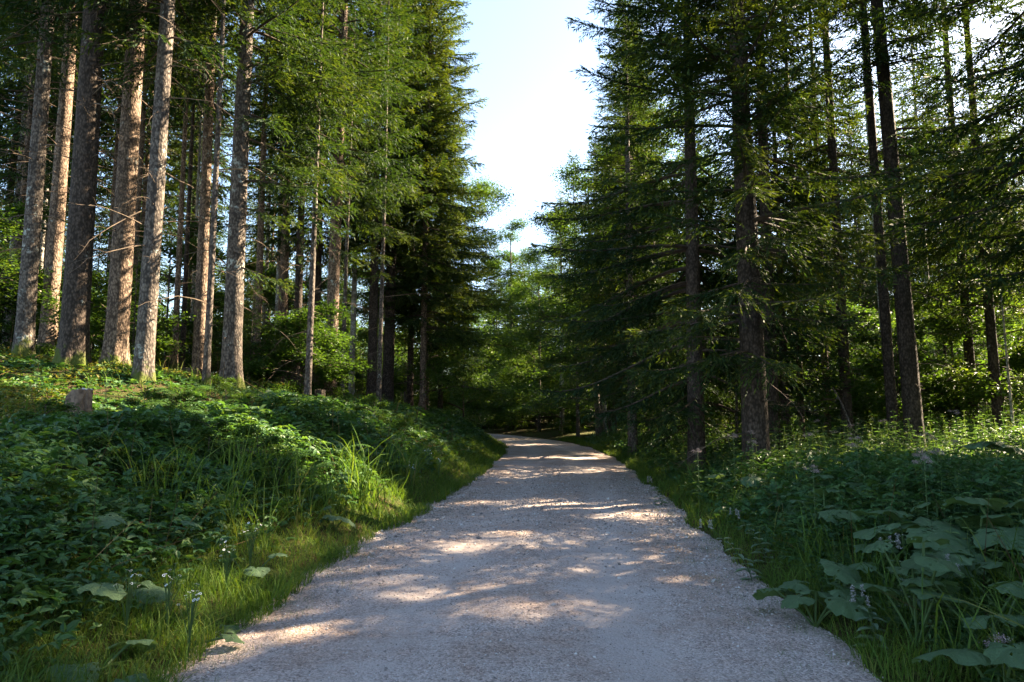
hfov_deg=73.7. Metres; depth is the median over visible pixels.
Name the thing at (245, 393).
fern
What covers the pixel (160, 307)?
beech sapling
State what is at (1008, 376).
spruce tree
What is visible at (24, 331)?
spruce tree
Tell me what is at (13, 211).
beech sapling
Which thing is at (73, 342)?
spruce tree
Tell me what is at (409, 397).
spruce tree
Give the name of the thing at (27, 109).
spruce tree
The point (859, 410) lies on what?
beech sapling
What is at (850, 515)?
butterbur plant
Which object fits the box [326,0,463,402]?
spruce tree
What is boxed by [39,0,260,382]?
spruce tree
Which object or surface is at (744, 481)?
butterbur plant
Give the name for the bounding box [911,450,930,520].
agrimony plant
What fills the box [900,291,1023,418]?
beech sapling
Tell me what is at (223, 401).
fern
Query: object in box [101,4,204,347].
spruce tree
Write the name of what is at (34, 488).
beech sapling
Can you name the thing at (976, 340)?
beech sapling
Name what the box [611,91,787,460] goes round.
spruce tree
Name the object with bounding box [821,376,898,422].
beech sapling
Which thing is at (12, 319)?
beech sapling
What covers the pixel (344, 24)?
spruce tree
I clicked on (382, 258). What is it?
spruce tree
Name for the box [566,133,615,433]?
spruce tree
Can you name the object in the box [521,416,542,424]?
beech sapling
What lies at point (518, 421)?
beech sapling
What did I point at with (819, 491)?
butterbur plant
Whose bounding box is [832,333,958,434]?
beech sapling
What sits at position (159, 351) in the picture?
beech sapling
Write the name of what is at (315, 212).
spruce tree
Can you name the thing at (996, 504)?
butterbur plant
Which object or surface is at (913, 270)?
spruce tree
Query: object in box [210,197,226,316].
spruce tree
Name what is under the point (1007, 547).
butterbur plant
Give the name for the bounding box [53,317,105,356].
beech sapling
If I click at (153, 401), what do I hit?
fern
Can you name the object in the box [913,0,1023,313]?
spruce tree
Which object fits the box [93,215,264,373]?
beech sapling
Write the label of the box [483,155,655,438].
tree
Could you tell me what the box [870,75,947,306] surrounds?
spruce tree
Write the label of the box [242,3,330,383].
spruce tree
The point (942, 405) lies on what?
beech sapling
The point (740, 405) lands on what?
beech sapling
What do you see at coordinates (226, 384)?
beech sapling
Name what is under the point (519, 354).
spruce tree
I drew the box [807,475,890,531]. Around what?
butterbur plant
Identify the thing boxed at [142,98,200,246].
spruce tree
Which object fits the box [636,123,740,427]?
spruce tree
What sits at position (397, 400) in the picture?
beech sapling
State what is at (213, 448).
fern
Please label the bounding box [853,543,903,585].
butterbur plant
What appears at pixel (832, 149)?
spruce tree
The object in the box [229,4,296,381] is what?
spruce tree
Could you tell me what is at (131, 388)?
forest litter
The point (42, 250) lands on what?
spruce tree
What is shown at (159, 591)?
butterbur plant
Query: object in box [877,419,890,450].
agrimony plant
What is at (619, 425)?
beech sapling
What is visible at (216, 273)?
spruce tree
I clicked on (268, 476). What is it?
beech sapling
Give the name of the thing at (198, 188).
spruce tree
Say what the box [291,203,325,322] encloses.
spruce tree
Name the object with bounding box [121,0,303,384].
spruce tree
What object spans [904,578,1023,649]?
butterbur plant
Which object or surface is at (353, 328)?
spruce tree
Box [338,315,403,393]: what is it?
beech sapling
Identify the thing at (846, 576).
butterbur plant
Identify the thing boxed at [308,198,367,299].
spruce tree
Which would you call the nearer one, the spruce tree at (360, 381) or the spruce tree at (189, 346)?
the spruce tree at (189, 346)
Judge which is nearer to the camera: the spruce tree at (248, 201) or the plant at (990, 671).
the plant at (990, 671)
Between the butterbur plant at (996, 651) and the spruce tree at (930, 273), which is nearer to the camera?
the butterbur plant at (996, 651)
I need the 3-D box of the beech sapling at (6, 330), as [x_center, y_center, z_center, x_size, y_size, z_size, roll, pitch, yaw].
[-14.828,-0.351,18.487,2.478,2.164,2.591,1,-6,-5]
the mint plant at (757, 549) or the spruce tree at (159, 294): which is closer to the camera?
the mint plant at (757, 549)
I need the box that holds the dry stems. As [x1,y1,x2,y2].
[0,320,1023,644]
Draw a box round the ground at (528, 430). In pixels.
[0,358,1023,681]
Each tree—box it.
[0,0,109,346]
[0,0,152,357]
[0,0,209,367]
[0,1,158,353]
[0,7,25,157]
[0,35,74,339]
[0,39,14,170]
[0,47,16,202]
[0,93,70,234]
[0,195,21,345]
[1,3,106,348]
[2,54,106,269]
[10,0,264,364]
[14,24,108,244]
[17,1,75,343]
[19,0,197,348]
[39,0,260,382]
[44,66,148,235]
[59,216,110,355]
[60,161,96,288]
[70,78,147,266]
[93,172,164,277]
[98,39,202,306]
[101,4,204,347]
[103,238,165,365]
[105,217,172,305]
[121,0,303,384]
[142,0,236,369]
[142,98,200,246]
[144,0,280,368]
[145,2,235,368]
[158,218,175,305]
[162,77,228,271]
[163,5,234,352]
[167,4,269,261]
[167,298,190,354]
[169,301,193,366]
[173,6,237,359]
[175,0,381,389]
[180,229,224,331]
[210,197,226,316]
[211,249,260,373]
[213,0,309,361]
[218,99,292,306]
[223,1,406,384]
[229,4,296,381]
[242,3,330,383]
[242,279,270,383]
[244,131,306,321]
[246,2,308,380]
[247,0,367,394]
[251,0,432,396]
[262,0,337,385]
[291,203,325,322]
[306,0,433,396]
[306,8,386,396]
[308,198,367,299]
[323,0,394,394]
[323,169,559,404]
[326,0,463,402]
[341,0,488,406]
[341,226,500,403]
[343,0,430,400]
[347,239,517,412]
[350,0,513,412]
[355,342,367,394]
[383,77,492,410]
[448,217,572,428]
[462,318,488,416]
[474,263,607,431]
[475,241,517,428]
[482,286,499,426]
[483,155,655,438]
[493,98,806,429]
[498,296,524,425]
[499,234,573,424]
[504,249,532,419]
[528,0,833,476]
[529,265,638,431]
[540,190,577,432]
[548,149,590,437]
[550,0,685,455]
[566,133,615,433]
[566,142,608,429]
[568,0,677,417]
[572,70,679,401]
[583,1,705,427]
[584,22,675,420]
[585,76,702,430]
[586,0,948,486]
[587,154,607,433]
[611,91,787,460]
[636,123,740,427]
[666,0,843,456]
[712,70,873,453]
[720,325,740,436]
[751,16,871,440]
[768,0,898,443]
[770,10,884,438]
[775,100,876,374]
[782,0,1018,450]
[784,60,869,302]
[809,337,840,423]
[813,112,894,326]
[815,0,968,449]
[815,80,926,385]
[832,387,862,446]
[835,5,908,390]
[840,0,1023,311]
[854,101,893,308]
[868,328,883,428]
[870,0,1023,438]
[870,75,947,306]
[874,0,1023,436]
[881,124,938,303]
[882,20,956,417]
[890,185,955,351]
[894,352,927,425]
[901,53,958,422]
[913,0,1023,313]
[934,135,1023,375]
[934,183,997,360]
[942,141,1023,342]
[967,103,1023,408]
[967,339,991,417]
[969,158,1022,437]
[998,26,1023,109]
[1001,33,1023,193]
[1004,344,1023,421]
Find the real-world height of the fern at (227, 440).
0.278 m
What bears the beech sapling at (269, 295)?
on the ground at (528, 430)
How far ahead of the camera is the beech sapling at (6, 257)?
25.60 m
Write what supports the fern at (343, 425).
on the ground at (528, 430)
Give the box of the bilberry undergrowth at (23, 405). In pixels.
[0,343,348,444]
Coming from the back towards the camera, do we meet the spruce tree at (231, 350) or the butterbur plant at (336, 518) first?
the spruce tree at (231, 350)
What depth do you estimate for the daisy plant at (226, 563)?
5.58 m
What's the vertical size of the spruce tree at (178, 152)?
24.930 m
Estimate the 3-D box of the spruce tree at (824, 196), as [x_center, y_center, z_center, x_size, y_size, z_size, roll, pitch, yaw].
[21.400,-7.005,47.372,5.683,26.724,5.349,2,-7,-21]
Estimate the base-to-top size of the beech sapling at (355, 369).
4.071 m
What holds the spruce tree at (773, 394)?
on the ground at (528, 430)
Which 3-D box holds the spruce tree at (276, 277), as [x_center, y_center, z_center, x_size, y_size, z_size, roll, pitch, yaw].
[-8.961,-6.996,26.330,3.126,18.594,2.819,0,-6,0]
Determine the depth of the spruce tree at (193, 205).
35.81 m
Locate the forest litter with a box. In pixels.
[2,357,310,515]
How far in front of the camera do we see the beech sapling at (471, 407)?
71.89 m
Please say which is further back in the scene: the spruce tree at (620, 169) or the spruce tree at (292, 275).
the spruce tree at (292, 275)
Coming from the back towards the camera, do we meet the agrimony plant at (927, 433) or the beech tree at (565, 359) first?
the beech tree at (565, 359)
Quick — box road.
[158,433,881,681]
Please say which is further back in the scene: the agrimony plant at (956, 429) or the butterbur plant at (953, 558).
the agrimony plant at (956, 429)
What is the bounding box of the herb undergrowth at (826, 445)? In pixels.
[0,337,1023,681]
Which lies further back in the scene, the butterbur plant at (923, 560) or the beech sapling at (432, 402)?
the beech sapling at (432, 402)
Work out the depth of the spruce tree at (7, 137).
32.85 m
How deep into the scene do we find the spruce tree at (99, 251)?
21.46 m
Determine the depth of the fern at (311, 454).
10.60 m
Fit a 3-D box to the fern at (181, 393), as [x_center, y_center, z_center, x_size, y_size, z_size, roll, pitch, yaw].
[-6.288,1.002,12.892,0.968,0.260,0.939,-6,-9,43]
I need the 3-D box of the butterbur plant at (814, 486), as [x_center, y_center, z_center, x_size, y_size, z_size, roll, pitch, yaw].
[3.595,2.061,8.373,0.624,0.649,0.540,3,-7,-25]
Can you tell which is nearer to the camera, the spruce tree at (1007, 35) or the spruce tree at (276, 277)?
the spruce tree at (1007, 35)
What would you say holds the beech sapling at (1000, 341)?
on the ground at (528, 430)
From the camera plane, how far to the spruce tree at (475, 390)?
72.78 m
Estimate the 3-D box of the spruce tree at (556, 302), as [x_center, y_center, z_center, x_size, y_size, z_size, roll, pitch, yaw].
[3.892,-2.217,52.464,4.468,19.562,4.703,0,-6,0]
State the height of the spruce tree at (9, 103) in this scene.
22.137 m
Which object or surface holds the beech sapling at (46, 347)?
on the ground at (528, 430)
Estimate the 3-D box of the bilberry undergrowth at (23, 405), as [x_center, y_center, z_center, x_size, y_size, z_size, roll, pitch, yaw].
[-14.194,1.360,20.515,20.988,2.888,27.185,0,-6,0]
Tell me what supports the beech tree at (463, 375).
on the ground at (528, 430)
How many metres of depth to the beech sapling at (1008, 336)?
39.74 m
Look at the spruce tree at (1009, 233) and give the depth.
47.48 m
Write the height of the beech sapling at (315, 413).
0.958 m
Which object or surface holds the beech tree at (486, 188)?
on the ground at (528, 430)
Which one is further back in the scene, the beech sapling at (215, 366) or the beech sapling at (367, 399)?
the beech sapling at (215, 366)
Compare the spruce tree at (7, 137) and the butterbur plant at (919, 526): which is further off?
the spruce tree at (7, 137)
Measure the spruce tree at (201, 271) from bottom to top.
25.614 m
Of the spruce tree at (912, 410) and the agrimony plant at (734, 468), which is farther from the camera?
the spruce tree at (912, 410)
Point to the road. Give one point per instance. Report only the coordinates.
(525, 454)
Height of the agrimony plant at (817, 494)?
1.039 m
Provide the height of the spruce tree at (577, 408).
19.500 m
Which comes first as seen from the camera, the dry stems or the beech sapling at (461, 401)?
the dry stems
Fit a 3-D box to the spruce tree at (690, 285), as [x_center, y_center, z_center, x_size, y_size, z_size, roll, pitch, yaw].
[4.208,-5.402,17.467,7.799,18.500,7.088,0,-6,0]
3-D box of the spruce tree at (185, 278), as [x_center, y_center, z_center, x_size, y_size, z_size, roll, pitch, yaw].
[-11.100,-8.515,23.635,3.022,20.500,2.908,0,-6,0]
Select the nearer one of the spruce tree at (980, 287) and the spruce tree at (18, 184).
the spruce tree at (18, 184)
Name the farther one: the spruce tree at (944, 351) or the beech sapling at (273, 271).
the beech sapling at (273, 271)
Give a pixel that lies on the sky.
(536, 110)
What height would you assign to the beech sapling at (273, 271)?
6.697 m
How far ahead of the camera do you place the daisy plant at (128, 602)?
4.38 m
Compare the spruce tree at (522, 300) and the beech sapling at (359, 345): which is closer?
the beech sapling at (359, 345)
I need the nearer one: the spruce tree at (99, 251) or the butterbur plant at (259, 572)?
the butterbur plant at (259, 572)
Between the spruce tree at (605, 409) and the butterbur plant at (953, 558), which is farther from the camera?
the spruce tree at (605, 409)
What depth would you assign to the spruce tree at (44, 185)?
35.63 m
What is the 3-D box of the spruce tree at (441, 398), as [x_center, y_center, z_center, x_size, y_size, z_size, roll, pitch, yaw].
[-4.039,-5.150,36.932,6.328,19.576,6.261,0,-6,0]
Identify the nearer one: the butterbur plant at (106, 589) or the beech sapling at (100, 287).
the butterbur plant at (106, 589)
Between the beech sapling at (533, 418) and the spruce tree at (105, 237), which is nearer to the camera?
the spruce tree at (105, 237)
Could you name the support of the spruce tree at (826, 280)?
on the ground at (528, 430)
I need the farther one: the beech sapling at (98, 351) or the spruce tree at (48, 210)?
the spruce tree at (48, 210)
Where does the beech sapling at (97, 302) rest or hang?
on the ground at (528, 430)
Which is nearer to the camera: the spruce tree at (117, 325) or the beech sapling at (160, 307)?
the spruce tree at (117, 325)
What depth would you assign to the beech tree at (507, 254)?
66.50 m
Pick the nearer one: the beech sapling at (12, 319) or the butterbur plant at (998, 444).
the butterbur plant at (998, 444)
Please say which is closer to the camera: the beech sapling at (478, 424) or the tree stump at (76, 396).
the tree stump at (76, 396)
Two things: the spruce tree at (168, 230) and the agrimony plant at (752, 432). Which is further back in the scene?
the spruce tree at (168, 230)
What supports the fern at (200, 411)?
on the ground at (528, 430)
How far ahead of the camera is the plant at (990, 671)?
3.53 m
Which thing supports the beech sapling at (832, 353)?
on the ground at (528, 430)
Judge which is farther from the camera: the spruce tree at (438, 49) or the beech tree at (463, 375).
the beech tree at (463, 375)
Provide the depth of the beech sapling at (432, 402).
62.10 m
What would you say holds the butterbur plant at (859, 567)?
on the ground at (528, 430)
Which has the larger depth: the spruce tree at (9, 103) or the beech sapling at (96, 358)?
the spruce tree at (9, 103)
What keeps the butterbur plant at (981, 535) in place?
on the ground at (528, 430)
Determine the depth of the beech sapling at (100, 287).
20.26 m
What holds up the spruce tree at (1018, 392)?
on the ground at (528, 430)
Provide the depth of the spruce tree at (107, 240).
42.16 m
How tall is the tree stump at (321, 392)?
0.684 m
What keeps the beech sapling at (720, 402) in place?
on the ground at (528, 430)
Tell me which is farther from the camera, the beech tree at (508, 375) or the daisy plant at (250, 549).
the beech tree at (508, 375)
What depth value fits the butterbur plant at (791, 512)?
7.92 m
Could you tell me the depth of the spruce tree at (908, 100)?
31.28 m
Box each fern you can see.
[110,458,202,478]
[125,397,174,403]
[143,400,207,409]
[147,385,223,396]
[151,403,204,414]
[157,387,205,397]
[164,444,247,457]
[165,391,202,400]
[185,408,224,414]
[185,436,248,453]
[195,443,263,460]
[197,399,244,406]
[203,431,279,447]
[224,391,265,397]
[248,445,306,457]
[253,448,323,460]
[295,462,338,475]
[303,444,372,460]
[318,422,359,431]
[329,424,376,432]
[376,465,418,473]
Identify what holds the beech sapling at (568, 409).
on the ground at (528, 430)
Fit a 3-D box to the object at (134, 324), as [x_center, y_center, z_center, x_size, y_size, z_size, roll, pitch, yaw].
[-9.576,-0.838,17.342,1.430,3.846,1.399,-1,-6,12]
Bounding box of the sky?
[0,0,1023,394]
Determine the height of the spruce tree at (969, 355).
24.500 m
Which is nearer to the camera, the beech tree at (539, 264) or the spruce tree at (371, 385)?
the spruce tree at (371, 385)
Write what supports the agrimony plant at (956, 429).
on the ground at (528, 430)
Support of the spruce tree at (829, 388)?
on the ground at (528, 430)
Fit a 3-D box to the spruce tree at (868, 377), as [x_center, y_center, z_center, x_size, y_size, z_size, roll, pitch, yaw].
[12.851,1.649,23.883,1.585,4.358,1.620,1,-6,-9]
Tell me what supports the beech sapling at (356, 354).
on the ground at (528, 430)
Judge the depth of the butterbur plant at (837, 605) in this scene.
5.08 m
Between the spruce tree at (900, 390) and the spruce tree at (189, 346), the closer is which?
the spruce tree at (900, 390)
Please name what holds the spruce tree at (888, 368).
on the ground at (528, 430)
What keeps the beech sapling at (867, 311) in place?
on the ground at (528, 430)
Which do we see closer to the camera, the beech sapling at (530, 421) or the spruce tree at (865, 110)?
the spruce tree at (865, 110)
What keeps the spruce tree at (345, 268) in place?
on the ground at (528, 430)
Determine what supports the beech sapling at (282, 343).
on the ground at (528, 430)
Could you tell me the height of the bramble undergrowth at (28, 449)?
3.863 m
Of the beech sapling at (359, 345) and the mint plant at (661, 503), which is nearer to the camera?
the mint plant at (661, 503)
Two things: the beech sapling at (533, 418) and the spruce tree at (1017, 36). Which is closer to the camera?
the spruce tree at (1017, 36)
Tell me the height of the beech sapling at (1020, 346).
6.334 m
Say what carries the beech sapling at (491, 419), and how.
on the ground at (528, 430)
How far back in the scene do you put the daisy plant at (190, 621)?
4.38 m
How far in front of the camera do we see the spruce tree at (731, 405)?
21.44 m
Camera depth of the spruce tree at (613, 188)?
28.68 m
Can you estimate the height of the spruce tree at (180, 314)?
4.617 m
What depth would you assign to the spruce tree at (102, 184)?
30.21 m
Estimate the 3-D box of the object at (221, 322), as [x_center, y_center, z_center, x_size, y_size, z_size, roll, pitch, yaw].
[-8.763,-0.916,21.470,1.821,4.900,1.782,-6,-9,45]
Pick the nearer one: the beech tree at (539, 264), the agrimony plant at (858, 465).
the agrimony plant at (858, 465)
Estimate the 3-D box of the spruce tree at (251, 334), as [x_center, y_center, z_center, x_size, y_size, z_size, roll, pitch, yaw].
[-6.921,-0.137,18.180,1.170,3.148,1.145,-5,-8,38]
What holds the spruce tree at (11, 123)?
on the ground at (528, 430)
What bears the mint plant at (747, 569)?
on the ground at (528, 430)
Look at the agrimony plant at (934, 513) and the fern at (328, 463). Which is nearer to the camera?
the agrimony plant at (934, 513)
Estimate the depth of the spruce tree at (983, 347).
27.66 m
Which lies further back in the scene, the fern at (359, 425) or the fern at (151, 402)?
the fern at (359, 425)
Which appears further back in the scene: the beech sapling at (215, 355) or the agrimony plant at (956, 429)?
the beech sapling at (215, 355)
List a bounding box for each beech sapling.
[0,197,66,324]
[0,236,43,328]
[0,268,103,349]
[0,293,13,339]
[0,474,75,550]
[3,262,174,350]
[3,276,137,355]
[9,397,92,454]
[41,262,195,364]
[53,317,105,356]
[71,430,129,479]
[90,317,104,362]
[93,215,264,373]
[121,388,177,432]
[128,458,182,501]
[130,320,173,366]
[157,237,293,373]
[158,300,172,365]
[169,344,192,367]
[182,413,241,464]
[185,333,221,372]
[211,277,350,380]
[211,333,248,372]
[211,374,244,404]
[212,421,283,478]
[213,261,359,381]
[218,299,379,396]
[243,314,362,399]
[244,326,355,393]
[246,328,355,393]
[254,455,302,501]
[289,298,366,374]
[297,406,335,444]
[319,340,367,385]
[322,316,365,394]
[337,358,366,388]
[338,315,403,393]
[338,318,382,392]
[345,372,360,392]
[351,393,390,426]
[394,373,460,408]
[394,411,416,439]
[395,324,521,426]
[397,351,459,409]
[444,371,495,422]
[447,367,481,414]
[455,336,557,430]
[471,377,507,427]
[490,350,565,429]
[499,367,594,435]
[515,343,587,424]
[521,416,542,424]
[550,345,593,422]
[587,398,637,429]
[613,375,716,441]
[623,258,884,462]
[703,356,818,441]
[706,325,821,426]
[733,299,861,400]
[793,368,900,441]
[806,337,900,430]
[809,313,938,396]
[816,301,980,391]
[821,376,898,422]
[829,321,1004,445]
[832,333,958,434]
[850,277,1023,435]
[895,263,1023,422]
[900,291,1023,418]
[919,327,1013,418]
[919,340,987,422]
[953,334,1022,383]
[961,310,1023,373]
[983,335,1023,407]
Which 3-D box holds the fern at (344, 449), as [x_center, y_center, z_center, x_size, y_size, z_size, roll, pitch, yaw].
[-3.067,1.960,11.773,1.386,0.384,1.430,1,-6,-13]
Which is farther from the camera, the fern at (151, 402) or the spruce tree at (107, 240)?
the spruce tree at (107, 240)
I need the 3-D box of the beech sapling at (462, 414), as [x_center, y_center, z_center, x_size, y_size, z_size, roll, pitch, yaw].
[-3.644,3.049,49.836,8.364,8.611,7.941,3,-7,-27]
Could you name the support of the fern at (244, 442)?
on the ground at (528, 430)
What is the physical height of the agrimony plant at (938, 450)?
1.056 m
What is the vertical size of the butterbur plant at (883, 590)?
0.537 m
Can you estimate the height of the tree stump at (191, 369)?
0.451 m
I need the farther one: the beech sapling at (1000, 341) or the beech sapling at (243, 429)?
the beech sapling at (1000, 341)
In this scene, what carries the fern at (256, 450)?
on the ground at (528, 430)
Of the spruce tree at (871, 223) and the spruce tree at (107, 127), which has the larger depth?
the spruce tree at (871, 223)
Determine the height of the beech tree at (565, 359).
15.567 m
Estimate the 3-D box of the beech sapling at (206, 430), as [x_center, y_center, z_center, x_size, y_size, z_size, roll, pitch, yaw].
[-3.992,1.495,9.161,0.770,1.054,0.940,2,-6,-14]
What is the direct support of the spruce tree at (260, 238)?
on the ground at (528, 430)
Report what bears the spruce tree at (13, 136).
on the ground at (528, 430)
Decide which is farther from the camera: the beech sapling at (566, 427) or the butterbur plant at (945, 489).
the beech sapling at (566, 427)
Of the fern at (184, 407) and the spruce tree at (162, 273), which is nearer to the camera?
the fern at (184, 407)
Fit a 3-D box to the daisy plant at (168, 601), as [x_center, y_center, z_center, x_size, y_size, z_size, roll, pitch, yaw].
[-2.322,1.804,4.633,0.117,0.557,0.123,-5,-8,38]
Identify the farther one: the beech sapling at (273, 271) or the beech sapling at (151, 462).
the beech sapling at (273, 271)
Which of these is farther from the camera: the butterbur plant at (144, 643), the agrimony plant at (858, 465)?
the agrimony plant at (858, 465)
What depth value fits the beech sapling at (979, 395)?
19.55 m
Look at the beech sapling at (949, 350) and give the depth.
27.17 m
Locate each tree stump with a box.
[65,387,92,413]
[179,367,201,376]
[315,389,324,396]
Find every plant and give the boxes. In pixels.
[28,492,126,550]
[43,639,156,681]
[61,577,126,619]
[97,580,171,603]
[113,569,141,638]
[144,624,244,659]
[153,520,201,550]
[162,563,181,633]
[176,583,201,662]
[218,553,287,578]
[219,538,235,592]
[242,519,260,566]
[319,504,355,528]
[647,476,666,505]
[690,448,704,507]
[699,519,763,580]
[705,472,767,498]
[728,433,741,491]
[729,508,774,562]
[747,430,756,470]
[748,440,758,494]
[752,582,877,627]
[778,482,826,520]
[778,559,863,613]
[783,499,867,537]
[789,488,851,551]
[804,464,823,553]
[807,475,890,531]
[818,509,909,568]
[848,436,865,508]
[848,557,968,597]
[849,584,889,647]
[851,566,977,645]
[853,516,971,577]
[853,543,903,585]
[859,480,925,508]
[860,500,975,546]
[862,536,973,635]
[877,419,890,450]
[878,533,924,618]
[881,464,1004,519]
[897,515,1023,585]
[897,559,1023,646]
[900,545,1023,613]
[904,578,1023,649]
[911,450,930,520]
[911,456,937,520]
[912,614,1023,681]
[918,554,961,634]
[919,432,931,450]
[928,448,944,518]
[936,484,1023,511]
[941,496,1023,578]
[948,409,963,453]
[957,441,1023,470]
[967,533,1023,595]
[979,632,1022,681]
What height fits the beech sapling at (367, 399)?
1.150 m
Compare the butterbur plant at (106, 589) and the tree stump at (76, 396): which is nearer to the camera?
the butterbur plant at (106, 589)
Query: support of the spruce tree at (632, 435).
on the ground at (528, 430)
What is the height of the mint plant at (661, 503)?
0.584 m
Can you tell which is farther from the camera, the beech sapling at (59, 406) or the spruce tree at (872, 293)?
the spruce tree at (872, 293)
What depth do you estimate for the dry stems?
8.71 m
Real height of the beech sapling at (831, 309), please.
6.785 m
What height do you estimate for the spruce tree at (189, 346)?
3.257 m
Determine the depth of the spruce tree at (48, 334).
18.84 m
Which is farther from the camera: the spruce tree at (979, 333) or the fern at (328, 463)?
the spruce tree at (979, 333)
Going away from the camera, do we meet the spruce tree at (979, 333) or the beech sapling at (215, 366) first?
the beech sapling at (215, 366)
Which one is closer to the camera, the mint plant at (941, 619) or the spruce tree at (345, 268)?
the mint plant at (941, 619)
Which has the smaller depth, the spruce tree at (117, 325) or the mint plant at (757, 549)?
the mint plant at (757, 549)
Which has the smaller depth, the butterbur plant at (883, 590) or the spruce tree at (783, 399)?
the butterbur plant at (883, 590)
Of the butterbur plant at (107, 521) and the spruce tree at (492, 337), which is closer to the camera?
the butterbur plant at (107, 521)
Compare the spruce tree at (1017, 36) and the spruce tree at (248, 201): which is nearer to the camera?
the spruce tree at (1017, 36)
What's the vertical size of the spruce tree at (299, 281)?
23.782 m
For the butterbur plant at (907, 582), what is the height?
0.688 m
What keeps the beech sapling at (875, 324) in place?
on the ground at (528, 430)
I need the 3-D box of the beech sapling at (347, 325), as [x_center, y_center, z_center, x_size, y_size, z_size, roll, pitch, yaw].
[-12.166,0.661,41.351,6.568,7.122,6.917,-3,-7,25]
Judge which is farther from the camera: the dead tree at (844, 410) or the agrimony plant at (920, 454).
the dead tree at (844, 410)
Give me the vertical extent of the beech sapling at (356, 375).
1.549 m
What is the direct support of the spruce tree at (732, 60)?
on the ground at (528, 430)
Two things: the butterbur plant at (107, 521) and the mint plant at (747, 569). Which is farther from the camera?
the mint plant at (747, 569)
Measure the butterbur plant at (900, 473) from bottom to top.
0.832 m
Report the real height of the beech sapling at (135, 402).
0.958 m
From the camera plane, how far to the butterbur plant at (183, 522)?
5.91 m
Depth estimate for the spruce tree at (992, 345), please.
18.84 m
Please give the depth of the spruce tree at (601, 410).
42.79 m
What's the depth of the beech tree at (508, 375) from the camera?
56.51 m
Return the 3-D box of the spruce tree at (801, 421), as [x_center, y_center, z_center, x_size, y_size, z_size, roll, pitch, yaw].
[8.209,-6.416,20.413,3.516,20.500,3.248,3,-7,-26]
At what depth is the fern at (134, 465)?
7.86 m
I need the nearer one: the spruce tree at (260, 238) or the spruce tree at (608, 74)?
the spruce tree at (260, 238)
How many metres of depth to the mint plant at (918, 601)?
4.93 m
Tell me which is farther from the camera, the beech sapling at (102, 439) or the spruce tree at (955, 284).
the spruce tree at (955, 284)
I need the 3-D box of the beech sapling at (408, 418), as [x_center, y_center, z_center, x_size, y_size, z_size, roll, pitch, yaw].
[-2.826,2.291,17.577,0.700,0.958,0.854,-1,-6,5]
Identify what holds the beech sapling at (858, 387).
on the ground at (528, 430)
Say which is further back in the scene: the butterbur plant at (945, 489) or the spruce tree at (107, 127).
the spruce tree at (107, 127)
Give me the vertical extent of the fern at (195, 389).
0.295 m
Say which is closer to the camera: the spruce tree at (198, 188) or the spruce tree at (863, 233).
the spruce tree at (198, 188)
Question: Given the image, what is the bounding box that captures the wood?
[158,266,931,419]
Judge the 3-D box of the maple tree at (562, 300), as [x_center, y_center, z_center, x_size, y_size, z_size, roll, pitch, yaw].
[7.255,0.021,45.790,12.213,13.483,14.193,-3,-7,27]
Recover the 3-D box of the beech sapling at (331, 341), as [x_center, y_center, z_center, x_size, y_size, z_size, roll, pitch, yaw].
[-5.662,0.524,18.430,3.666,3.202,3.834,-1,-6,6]
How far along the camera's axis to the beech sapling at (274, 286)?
31.69 m
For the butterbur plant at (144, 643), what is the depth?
3.74 m
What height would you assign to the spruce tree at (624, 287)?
18.634 m
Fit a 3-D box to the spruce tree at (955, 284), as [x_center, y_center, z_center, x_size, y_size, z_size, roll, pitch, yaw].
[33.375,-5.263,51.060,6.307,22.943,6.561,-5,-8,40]
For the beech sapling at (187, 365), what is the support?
on the ground at (528, 430)
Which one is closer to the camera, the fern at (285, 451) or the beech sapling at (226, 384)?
the fern at (285, 451)
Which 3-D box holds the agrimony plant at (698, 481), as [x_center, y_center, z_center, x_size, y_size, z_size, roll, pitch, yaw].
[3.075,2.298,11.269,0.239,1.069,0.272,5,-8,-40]
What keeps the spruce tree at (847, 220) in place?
on the ground at (528, 430)
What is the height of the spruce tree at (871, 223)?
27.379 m
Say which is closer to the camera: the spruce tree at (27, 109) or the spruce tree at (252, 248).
the spruce tree at (27, 109)
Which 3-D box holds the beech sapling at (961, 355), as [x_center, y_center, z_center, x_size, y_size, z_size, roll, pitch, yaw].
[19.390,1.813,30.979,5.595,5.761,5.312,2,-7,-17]
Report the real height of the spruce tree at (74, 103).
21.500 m
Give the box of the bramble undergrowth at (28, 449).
[0,349,1023,681]
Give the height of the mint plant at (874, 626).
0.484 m
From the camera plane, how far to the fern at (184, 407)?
11.84 m
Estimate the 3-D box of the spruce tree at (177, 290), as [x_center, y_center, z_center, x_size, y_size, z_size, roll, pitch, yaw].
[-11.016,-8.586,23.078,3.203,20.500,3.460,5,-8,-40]
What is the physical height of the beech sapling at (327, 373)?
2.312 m
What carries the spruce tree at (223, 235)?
on the ground at (528, 430)
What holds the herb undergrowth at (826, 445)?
on the ground at (528, 430)
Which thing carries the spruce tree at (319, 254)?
on the ground at (528, 430)
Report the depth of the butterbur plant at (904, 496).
7.37 m
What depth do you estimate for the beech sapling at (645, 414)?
30.42 m
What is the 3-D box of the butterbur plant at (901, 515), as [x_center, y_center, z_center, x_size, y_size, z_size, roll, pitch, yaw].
[3.723,1.746,5.942,1.093,0.689,0.846,2,-7,-16]

